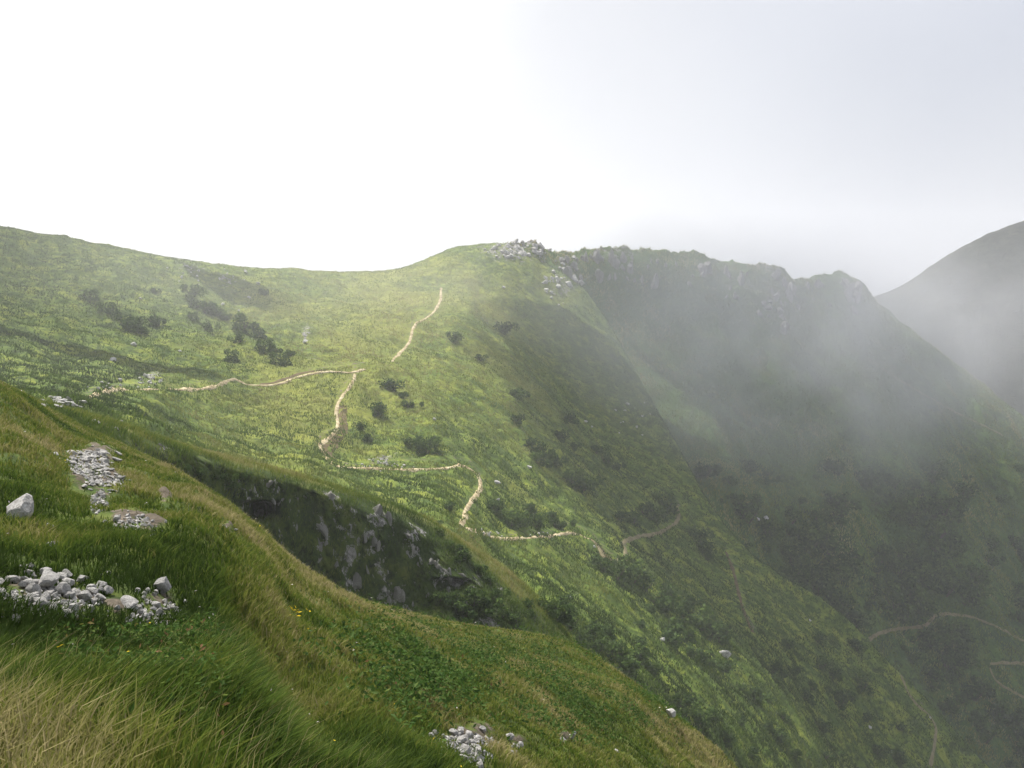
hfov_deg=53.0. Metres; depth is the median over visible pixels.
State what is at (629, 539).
path
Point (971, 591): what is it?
shrub
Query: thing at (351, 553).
rock outcrop
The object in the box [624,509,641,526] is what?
shrub
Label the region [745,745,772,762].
shrub
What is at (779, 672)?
shrub
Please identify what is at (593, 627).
shrub
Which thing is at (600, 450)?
shrub
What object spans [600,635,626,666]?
shrub
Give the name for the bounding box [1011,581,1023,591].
shrub
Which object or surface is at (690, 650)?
shrub
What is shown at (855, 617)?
shrub
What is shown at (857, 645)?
shrub
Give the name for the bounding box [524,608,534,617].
shrub
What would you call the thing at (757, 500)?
shrub
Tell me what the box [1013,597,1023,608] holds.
shrub
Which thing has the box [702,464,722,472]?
shrub
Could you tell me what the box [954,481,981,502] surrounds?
shrub
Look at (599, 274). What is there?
crag
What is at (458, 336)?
shrub
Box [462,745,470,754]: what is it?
stone
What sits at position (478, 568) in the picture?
shrub
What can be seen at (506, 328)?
shrub
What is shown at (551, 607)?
shrub
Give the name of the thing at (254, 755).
dry grass
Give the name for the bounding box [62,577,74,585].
boulder
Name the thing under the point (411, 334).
path
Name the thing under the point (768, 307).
crag
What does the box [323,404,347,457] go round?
dirt
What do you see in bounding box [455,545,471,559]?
shrub
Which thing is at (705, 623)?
shrub
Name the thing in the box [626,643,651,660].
shrub
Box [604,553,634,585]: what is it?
shrub
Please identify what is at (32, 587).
stone
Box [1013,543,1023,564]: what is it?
shrub
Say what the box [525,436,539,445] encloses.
shrub
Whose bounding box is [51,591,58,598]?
stone
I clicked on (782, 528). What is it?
shrub
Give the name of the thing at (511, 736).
stone
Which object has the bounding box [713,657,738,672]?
shrub
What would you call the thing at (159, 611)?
stone
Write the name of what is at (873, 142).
sky
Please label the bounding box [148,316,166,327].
shrub
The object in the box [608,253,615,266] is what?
crag
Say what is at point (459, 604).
shrub
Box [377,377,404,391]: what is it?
shrub
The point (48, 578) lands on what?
boulder
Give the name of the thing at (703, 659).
shrub
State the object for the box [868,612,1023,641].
path
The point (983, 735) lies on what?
shrub
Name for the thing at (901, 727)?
shrub
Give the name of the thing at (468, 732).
stone
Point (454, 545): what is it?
shrub
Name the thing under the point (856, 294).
crag
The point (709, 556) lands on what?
shrub
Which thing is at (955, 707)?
shrub
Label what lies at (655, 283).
crag
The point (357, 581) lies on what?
rock outcrop
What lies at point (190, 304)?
shrub
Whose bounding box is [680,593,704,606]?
shrub
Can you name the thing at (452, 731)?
stone
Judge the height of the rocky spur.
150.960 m
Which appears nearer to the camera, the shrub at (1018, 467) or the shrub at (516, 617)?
the shrub at (516, 617)
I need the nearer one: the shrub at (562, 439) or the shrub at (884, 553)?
the shrub at (562, 439)
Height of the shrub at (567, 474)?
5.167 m
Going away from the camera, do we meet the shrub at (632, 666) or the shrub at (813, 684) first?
the shrub at (632, 666)
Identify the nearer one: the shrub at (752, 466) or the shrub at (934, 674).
the shrub at (934, 674)
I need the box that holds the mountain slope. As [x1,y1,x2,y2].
[0,226,988,767]
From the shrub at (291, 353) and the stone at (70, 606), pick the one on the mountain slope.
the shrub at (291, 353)
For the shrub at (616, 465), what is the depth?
328.92 m
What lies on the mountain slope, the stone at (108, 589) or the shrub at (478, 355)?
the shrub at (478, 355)
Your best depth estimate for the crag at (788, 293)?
521.99 m
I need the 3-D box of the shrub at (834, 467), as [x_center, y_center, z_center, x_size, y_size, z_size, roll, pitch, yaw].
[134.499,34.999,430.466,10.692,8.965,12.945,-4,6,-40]
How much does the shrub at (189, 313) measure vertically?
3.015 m
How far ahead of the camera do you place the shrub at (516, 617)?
90.17 m
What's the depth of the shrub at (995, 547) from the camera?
465.58 m
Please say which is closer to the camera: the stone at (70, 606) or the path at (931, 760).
the stone at (70, 606)
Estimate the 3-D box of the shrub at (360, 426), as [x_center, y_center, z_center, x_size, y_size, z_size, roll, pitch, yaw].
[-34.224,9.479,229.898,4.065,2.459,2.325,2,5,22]
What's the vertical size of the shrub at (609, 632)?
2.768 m
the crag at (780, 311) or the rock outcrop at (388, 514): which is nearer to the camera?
the rock outcrop at (388, 514)
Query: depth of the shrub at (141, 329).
280.60 m
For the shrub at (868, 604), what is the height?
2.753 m
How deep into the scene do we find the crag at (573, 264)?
462.24 m
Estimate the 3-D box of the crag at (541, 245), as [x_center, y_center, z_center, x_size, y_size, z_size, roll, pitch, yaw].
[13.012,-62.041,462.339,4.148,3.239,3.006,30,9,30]
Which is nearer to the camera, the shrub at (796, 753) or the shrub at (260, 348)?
the shrub at (796, 753)
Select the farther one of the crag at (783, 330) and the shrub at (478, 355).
the crag at (783, 330)
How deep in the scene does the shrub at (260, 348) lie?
282.98 m
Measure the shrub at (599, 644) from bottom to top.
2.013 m
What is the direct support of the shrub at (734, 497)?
on the valley side
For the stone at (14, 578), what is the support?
on the hillside
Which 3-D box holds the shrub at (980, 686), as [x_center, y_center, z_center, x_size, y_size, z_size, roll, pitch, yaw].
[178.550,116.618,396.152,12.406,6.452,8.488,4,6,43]
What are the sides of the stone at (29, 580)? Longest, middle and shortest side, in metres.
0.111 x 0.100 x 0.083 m
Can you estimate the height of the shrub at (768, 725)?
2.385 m
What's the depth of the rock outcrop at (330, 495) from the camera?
85.81 m
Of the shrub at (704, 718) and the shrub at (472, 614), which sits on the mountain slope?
the shrub at (704, 718)
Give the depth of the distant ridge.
831.54 m
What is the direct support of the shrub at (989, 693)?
on the valley side
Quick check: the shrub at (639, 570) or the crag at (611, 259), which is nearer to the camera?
the shrub at (639, 570)
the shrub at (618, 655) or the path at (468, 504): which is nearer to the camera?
the shrub at (618, 655)
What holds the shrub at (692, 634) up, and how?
on the mountain slope
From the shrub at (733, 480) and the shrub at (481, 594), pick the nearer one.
the shrub at (481, 594)
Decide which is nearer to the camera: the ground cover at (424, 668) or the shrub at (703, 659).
the ground cover at (424, 668)
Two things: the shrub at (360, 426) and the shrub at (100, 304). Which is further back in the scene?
the shrub at (100, 304)
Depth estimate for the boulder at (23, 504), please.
12.29 m
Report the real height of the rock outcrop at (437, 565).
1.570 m
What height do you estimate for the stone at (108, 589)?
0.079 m
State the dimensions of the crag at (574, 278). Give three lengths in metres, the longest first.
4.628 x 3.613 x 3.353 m
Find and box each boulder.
[6,493,33,518]
[38,569,59,586]
[39,567,51,573]
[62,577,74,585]
[86,584,96,589]
[153,576,170,593]
[666,708,675,717]
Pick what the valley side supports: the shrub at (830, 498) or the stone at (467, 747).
the shrub at (830, 498)
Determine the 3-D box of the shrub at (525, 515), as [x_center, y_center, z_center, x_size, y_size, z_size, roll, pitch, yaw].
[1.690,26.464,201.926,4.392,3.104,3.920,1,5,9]
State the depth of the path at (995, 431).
535.00 m
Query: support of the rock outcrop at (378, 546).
on the rocky spur
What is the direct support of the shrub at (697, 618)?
on the mountain slope
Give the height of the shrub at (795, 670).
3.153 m
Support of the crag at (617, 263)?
on the valley side
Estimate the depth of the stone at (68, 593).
8.79 m
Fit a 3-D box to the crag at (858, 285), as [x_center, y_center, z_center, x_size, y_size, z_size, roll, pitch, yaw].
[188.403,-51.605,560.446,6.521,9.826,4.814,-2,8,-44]
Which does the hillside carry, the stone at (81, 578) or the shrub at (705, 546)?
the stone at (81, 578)
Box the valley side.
[509,240,1023,767]
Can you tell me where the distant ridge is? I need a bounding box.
[874,221,1023,415]
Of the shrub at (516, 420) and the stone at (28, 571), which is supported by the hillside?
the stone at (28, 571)
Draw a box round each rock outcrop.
[266,480,273,487]
[316,523,327,537]
[317,537,322,551]
[327,491,334,500]
[346,545,356,558]
[353,572,361,589]
[372,536,376,546]
[373,503,383,515]
[375,540,380,551]
[384,511,391,525]
[387,595,391,604]
[393,586,404,601]
[433,560,441,568]
[442,568,449,580]
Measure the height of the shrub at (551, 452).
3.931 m
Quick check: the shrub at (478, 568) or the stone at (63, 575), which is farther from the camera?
the shrub at (478, 568)
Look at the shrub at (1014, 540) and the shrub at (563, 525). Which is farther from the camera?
the shrub at (1014, 540)
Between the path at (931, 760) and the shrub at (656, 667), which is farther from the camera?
the path at (931, 760)
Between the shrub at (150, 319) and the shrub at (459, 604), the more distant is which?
the shrub at (150, 319)
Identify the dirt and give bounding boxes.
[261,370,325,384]
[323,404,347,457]
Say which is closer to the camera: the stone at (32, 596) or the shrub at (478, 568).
the stone at (32, 596)
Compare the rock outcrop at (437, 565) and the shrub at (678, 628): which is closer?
the rock outcrop at (437, 565)
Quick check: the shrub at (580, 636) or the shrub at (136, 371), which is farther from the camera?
the shrub at (136, 371)
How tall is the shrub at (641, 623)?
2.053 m
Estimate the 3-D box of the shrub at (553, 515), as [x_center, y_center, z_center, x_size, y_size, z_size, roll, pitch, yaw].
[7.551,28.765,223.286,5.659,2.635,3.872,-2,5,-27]
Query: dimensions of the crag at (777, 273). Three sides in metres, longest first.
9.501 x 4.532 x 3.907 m
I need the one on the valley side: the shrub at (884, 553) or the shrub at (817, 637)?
the shrub at (884, 553)
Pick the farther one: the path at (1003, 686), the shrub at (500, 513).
the path at (1003, 686)
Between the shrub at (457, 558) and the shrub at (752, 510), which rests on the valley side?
the shrub at (752, 510)
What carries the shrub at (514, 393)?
on the mountain slope
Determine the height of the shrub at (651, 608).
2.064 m
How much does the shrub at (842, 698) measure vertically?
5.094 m
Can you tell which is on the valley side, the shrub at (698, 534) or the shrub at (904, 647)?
the shrub at (904, 647)
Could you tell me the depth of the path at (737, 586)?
283.67 m
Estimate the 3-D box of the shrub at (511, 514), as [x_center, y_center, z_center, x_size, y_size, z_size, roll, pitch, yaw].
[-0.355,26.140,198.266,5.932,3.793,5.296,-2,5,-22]
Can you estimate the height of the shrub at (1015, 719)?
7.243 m
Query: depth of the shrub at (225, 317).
321.11 m
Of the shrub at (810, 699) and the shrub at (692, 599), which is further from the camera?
the shrub at (810, 699)
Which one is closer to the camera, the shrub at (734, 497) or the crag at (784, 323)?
the shrub at (734, 497)
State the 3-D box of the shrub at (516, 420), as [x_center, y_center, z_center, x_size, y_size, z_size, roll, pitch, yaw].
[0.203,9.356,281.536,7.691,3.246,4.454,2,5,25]
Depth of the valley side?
467.26 m
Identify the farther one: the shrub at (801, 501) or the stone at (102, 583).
the shrub at (801, 501)
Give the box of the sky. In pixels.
[0,0,1023,295]
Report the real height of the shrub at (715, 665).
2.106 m
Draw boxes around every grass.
[0,604,387,767]
[29,395,575,643]
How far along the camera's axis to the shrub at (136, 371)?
229.24 m
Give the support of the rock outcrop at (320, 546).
on the rocky spur
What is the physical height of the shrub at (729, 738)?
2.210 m
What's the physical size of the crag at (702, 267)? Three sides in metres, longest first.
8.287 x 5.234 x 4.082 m
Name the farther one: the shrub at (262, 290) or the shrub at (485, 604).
the shrub at (262, 290)
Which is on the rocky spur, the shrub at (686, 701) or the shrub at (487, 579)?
the shrub at (487, 579)
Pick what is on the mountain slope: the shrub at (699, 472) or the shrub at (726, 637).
the shrub at (726, 637)
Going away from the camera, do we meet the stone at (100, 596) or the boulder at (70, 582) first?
the stone at (100, 596)
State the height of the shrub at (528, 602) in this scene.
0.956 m
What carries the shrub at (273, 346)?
on the mountain slope
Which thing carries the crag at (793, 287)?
on the valley side
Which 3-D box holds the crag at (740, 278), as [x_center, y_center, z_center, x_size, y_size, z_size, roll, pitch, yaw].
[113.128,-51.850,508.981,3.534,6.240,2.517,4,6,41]
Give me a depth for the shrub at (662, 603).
211.62 m
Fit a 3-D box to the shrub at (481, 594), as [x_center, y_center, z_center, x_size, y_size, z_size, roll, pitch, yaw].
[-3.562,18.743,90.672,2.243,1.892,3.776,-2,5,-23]
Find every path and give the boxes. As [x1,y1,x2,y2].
[90,369,365,396]
[318,374,482,526]
[392,288,441,361]
[466,527,588,540]
[591,506,679,562]
[725,552,754,632]
[867,358,1002,435]
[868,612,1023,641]
[900,674,937,767]
[989,667,1023,697]
[990,661,1023,665]
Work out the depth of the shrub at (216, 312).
320.69 m
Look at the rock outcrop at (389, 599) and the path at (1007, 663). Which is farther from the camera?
the path at (1007, 663)
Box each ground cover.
[12,606,285,748]
[273,570,701,767]
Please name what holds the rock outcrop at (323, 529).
on the rocky spur
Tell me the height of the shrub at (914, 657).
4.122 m
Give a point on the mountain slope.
(566, 330)
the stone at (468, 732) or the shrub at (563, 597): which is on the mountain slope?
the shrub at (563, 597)
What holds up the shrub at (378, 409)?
on the mountain slope
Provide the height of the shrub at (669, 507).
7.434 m
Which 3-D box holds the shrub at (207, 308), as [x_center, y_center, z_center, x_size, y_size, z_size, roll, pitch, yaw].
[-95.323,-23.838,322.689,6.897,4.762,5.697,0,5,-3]
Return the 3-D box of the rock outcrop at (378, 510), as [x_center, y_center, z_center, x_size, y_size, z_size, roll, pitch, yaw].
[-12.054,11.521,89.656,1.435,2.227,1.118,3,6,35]
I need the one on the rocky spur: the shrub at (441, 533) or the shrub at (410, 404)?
the shrub at (441, 533)
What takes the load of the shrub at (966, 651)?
on the valley side
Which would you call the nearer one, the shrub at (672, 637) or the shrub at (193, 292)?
the shrub at (672, 637)
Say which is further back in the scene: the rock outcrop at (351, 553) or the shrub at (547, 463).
the shrub at (547, 463)
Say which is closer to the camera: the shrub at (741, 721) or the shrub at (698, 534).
the shrub at (741, 721)
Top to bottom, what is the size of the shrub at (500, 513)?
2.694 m
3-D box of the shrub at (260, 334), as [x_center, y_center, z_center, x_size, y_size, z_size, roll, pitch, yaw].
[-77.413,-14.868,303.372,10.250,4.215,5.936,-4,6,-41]
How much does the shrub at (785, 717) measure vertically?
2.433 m
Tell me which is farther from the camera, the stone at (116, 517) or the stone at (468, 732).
the stone at (468, 732)
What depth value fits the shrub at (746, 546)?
365.52 m
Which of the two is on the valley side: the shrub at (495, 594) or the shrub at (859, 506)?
the shrub at (859, 506)
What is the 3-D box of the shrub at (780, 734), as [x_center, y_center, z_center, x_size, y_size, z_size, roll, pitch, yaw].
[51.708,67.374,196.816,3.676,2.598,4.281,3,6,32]
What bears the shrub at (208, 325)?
on the mountain slope
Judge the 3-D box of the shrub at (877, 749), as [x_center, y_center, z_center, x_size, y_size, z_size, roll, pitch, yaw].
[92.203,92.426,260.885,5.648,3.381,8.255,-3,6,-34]
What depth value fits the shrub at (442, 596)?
88.78 m
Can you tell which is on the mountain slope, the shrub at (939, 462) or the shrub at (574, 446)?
the shrub at (574, 446)
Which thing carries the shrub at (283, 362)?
on the mountain slope
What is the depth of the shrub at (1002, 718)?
389.36 m
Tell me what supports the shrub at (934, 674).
on the valley side
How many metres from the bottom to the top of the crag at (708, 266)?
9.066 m
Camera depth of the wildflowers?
12.60 m
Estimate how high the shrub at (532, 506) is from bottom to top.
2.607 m
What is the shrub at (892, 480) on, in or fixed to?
on the valley side
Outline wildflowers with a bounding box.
[8,390,659,766]
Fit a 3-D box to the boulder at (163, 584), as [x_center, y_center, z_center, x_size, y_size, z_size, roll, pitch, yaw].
[-3.623,2.103,10.637,0.176,0.211,0.153,-3,6,-35]
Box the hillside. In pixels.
[0,393,731,767]
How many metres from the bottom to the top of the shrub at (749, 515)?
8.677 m
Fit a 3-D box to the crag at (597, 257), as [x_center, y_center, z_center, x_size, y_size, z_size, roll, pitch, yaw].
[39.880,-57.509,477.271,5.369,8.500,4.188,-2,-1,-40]
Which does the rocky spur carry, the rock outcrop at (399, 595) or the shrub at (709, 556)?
the rock outcrop at (399, 595)
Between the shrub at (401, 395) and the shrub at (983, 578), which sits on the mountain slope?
the shrub at (401, 395)
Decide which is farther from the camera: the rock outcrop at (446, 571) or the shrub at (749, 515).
the shrub at (749, 515)
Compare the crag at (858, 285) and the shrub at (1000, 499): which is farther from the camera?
the crag at (858, 285)
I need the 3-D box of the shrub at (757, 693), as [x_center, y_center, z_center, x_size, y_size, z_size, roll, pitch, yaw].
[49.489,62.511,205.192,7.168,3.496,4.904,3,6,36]
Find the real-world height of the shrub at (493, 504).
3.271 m
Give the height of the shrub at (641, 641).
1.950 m
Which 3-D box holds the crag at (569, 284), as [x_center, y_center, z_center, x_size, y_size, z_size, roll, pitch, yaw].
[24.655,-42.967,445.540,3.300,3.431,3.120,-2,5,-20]
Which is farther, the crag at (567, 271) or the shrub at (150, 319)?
the crag at (567, 271)
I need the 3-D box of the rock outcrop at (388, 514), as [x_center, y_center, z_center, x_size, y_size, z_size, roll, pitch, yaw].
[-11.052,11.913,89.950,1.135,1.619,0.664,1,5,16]
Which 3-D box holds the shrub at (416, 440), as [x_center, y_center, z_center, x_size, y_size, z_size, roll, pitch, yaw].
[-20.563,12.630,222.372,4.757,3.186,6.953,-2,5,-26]
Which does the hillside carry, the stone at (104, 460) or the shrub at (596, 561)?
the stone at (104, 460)
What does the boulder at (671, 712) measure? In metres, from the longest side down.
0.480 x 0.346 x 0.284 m
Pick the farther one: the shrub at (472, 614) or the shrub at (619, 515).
the shrub at (619, 515)
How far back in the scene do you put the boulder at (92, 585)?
9.37 m
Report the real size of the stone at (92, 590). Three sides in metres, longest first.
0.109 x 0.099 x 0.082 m
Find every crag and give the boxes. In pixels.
[538,242,544,249]
[563,266,572,278]
[565,281,572,287]
[570,261,577,270]
[572,274,577,282]
[592,251,601,263]
[595,269,603,283]
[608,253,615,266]
[614,259,620,268]
[620,253,626,262]
[627,264,632,273]
[651,273,658,288]
[699,263,706,275]
[704,261,711,274]
[737,273,744,283]
[764,304,772,310]
[773,269,781,280]
[777,307,783,314]
[779,325,787,334]
[781,321,789,328]
[785,287,793,302]
[788,282,796,295]
[852,290,860,303]
[853,281,862,292]
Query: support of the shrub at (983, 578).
on the valley side
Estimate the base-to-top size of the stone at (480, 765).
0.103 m
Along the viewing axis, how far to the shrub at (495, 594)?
91.91 m
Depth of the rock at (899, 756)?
265.85 m
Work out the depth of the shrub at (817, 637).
283.99 m
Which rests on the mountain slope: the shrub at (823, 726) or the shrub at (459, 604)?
the shrub at (823, 726)
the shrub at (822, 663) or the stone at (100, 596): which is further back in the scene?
the shrub at (822, 663)
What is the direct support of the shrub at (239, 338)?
on the mountain slope
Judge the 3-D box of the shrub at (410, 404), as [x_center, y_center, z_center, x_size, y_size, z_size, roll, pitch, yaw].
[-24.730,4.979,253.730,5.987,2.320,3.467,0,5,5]
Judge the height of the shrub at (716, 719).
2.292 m
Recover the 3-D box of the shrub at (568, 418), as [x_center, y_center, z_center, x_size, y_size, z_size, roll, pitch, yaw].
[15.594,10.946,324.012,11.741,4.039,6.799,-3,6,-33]
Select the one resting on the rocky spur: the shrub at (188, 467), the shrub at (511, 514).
the shrub at (188, 467)
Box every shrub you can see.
[80,288,99,300]
[95,301,116,314]
[110,310,126,318]
[114,314,147,327]
[119,316,143,331]
[127,325,147,333]
[134,368,143,375]
[147,316,162,321]
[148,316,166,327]
[150,288,161,293]
[179,284,208,300]
[183,464,191,471]
[186,311,199,319]
[187,299,212,308]
[197,301,220,314]
[202,322,220,332]
[210,307,225,315]
[219,312,231,320]
[222,348,240,362]
[226,334,243,342]
[230,311,259,331]
[236,327,267,338]
[239,472,253,479]
[254,337,275,353]
[258,287,269,295]
[267,351,292,365]
[269,343,282,353]
[285,349,296,355]
[351,421,367,430]
[351,433,372,441]
[370,401,387,416]
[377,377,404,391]
[398,391,408,397]
[400,400,423,407]
[403,434,423,448]
[414,438,442,456]
[424,436,441,445]
[431,590,451,600]
[434,527,445,536]
[443,500,457,510]
[443,539,462,553]
[444,591,468,610]
[445,331,464,342]
[451,555,461,562]
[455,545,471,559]
[455,606,493,618]
[462,584,487,607]
[472,561,488,573]
[473,595,505,616]
[475,353,488,360]
[482,575,495,583]
[485,498,505,512]
[489,508,507,523]
[489,588,511,600]
[492,321,519,333]
[494,607,514,622]
[503,508,524,529]
[508,612,520,622]
[509,387,530,399]
[510,413,525,423]
[515,502,537,512]
[516,510,531,526]
[522,442,547,457]
[522,597,535,607]
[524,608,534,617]
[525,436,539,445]
[528,512,546,528]
[529,450,552,467]
[536,510,558,520]
[536,596,560,617]
[546,449,557,460]
[546,517,576,529]
[546,597,577,624]
[548,455,569,466]
[554,429,569,442]
[556,593,573,603]
[561,613,582,629]
[562,412,579,423]
[562,468,586,486]
[568,442,581,451]
[573,627,593,648]
[574,476,605,492]
[583,619,603,636]
[588,553,611,572]
[588,638,622,652]
[590,444,611,453]
[597,624,615,640]
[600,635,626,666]
[601,450,612,464]
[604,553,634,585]
[613,462,625,470]
[614,511,635,521]
[616,648,643,679]
[621,558,650,587]
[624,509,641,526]
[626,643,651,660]
[629,617,645,628]
[634,574,655,590]
[634,635,647,645]
[639,502,666,517]
[641,603,655,613]
[643,660,661,678]
[648,510,668,525]
[650,590,683,613]
[651,490,679,515]
[660,615,686,641]
[660,626,682,648]
[670,599,713,625]
[671,692,702,714]
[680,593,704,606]
[680,629,696,643]
[684,642,705,661]
[687,528,715,541]
[690,612,705,627]
[691,706,719,727]
[692,620,732,644]
[693,462,719,479]
[695,648,715,665]
[696,537,717,553]
[696,613,724,638]
[701,471,718,476]
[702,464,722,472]
[702,552,713,560]
[705,707,720,722]
[706,659,724,671]
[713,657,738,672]
[721,730,736,748]
[722,475,739,486]
[730,493,746,504]
[732,501,757,518]
[735,501,758,523]
[736,716,745,727]
[738,682,747,690]
[742,459,761,473]
[745,492,763,507]
[745,542,752,549]
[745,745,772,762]
[746,686,775,705]
[758,518,783,540]
[760,518,785,533]
[763,720,775,732]
[766,660,789,683]
[772,727,789,744]
[776,708,790,721]
[781,638,796,648]
[789,665,805,675]
[789,748,813,761]
[797,497,806,504]
[802,689,816,706]
[808,679,817,690]
[812,632,834,644]
[813,492,847,507]
[814,653,832,672]
[816,457,849,475]
[816,718,834,732]
[828,666,843,680]
[828,689,857,710]
[830,491,862,514]
[842,605,876,628]
[847,635,867,651]
[847,670,874,695]
[853,465,883,490]
[862,712,884,722]
[863,601,872,607]
[870,543,897,564]
[870,737,892,758]
[880,472,902,487]
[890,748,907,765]
[896,721,908,731]
[900,644,909,651]
[907,651,923,663]
[919,458,951,478]
[923,664,948,683]
[925,472,938,483]
[941,696,963,714]
[942,650,981,675]
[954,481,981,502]
[954,645,976,665]
[960,582,993,606]
[961,680,996,701]
[967,563,991,585]
[968,675,975,682]
[973,681,991,697]
[974,722,1001,743]
[982,552,999,565]
[984,697,1010,723]
[987,532,1002,552]
[996,496,1013,502]
[1002,711,1023,728]
[1008,534,1023,545]
[1009,610,1023,624]
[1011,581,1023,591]
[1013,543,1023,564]
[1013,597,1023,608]
[1014,463,1023,471]
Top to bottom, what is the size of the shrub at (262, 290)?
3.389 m
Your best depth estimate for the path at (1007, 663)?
406.44 m
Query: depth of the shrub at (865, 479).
439.56 m
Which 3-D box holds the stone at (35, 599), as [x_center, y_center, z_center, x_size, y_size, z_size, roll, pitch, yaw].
[-3.835,1.772,8.342,0.097,0.088,0.129,-4,6,-42]
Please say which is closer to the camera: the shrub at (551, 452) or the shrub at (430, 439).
the shrub at (430, 439)
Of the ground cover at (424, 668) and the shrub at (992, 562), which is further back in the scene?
the shrub at (992, 562)
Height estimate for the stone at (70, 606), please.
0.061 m
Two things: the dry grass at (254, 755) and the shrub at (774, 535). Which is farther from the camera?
the shrub at (774, 535)
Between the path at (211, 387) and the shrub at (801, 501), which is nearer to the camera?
the path at (211, 387)
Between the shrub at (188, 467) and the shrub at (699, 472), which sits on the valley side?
the shrub at (699, 472)
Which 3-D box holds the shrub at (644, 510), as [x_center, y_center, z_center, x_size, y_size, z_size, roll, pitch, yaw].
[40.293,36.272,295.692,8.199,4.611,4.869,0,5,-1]
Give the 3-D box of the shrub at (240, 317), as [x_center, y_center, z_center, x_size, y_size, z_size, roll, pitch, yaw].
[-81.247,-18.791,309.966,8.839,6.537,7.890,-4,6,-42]
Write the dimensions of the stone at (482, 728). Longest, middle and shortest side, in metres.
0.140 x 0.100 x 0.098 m
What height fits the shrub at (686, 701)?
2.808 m
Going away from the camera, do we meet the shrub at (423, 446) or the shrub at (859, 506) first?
the shrub at (423, 446)
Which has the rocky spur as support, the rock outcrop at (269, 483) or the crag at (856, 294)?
the rock outcrop at (269, 483)
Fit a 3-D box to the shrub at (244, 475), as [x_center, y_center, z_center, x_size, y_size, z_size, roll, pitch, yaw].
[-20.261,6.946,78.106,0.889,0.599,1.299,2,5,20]
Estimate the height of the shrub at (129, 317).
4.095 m
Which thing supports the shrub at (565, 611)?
on the rocky spur
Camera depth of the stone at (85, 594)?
8.91 m
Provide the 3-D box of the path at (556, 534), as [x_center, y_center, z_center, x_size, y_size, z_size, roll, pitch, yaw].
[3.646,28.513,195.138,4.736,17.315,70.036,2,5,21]
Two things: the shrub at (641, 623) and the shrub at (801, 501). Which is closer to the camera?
the shrub at (641, 623)
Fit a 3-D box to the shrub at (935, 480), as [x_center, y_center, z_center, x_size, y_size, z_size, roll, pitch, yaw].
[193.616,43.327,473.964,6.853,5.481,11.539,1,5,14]
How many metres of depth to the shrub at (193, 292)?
330.41 m
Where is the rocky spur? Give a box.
[56,408,564,635]
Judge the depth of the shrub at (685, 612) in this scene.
216.86 m
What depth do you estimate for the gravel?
14.94 m
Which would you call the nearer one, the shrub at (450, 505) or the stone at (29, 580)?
the stone at (29, 580)
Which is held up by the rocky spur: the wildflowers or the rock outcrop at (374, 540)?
the rock outcrop at (374, 540)
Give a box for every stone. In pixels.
[5,575,19,582]
[18,580,26,586]
[24,569,34,576]
[24,578,34,586]
[25,583,40,592]
[26,593,38,601]
[33,597,46,606]
[41,592,50,600]
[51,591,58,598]
[53,582,70,593]
[58,572,67,581]
[62,569,72,577]
[63,591,75,597]
[68,603,78,610]
[78,576,84,582]
[78,590,92,601]
[87,587,98,594]
[95,593,105,600]
[96,581,106,586]
[99,458,109,462]
[102,585,113,593]
[113,515,120,520]
[120,595,138,608]
[150,601,160,607]
[155,608,162,613]
[449,728,458,735]
[457,736,466,742]
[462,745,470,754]
[465,730,471,735]
[476,760,483,767]
[479,725,485,732]
[506,733,513,739]
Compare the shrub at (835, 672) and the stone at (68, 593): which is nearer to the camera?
the stone at (68, 593)
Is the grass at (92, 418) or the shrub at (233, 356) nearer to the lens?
the grass at (92, 418)
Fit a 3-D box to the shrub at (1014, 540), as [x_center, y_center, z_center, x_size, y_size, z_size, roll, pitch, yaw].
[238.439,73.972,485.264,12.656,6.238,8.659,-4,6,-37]
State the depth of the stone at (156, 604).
9.77 m
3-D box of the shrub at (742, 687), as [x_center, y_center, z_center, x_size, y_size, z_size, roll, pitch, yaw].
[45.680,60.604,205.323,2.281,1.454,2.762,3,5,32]
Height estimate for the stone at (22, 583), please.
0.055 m
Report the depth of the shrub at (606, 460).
321.82 m
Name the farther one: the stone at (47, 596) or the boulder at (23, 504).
the boulder at (23, 504)
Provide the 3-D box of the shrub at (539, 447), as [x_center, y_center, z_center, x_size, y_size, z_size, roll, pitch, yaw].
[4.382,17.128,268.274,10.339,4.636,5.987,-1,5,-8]
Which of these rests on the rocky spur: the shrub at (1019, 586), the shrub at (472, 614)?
the shrub at (472, 614)
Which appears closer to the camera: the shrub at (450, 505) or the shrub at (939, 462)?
the shrub at (450, 505)
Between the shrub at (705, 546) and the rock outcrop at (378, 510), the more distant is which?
the shrub at (705, 546)
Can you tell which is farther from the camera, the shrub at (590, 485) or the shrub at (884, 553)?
the shrub at (884, 553)
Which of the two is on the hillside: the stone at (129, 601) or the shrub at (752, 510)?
the stone at (129, 601)
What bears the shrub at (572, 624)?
on the mountain slope
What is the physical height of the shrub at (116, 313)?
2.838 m
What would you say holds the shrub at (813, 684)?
on the mountain slope
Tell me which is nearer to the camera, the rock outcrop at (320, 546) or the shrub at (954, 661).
the rock outcrop at (320, 546)
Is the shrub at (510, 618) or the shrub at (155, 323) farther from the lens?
the shrub at (155, 323)
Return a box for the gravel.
[11,450,494,762]
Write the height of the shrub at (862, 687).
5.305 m
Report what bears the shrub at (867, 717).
on the mountain slope

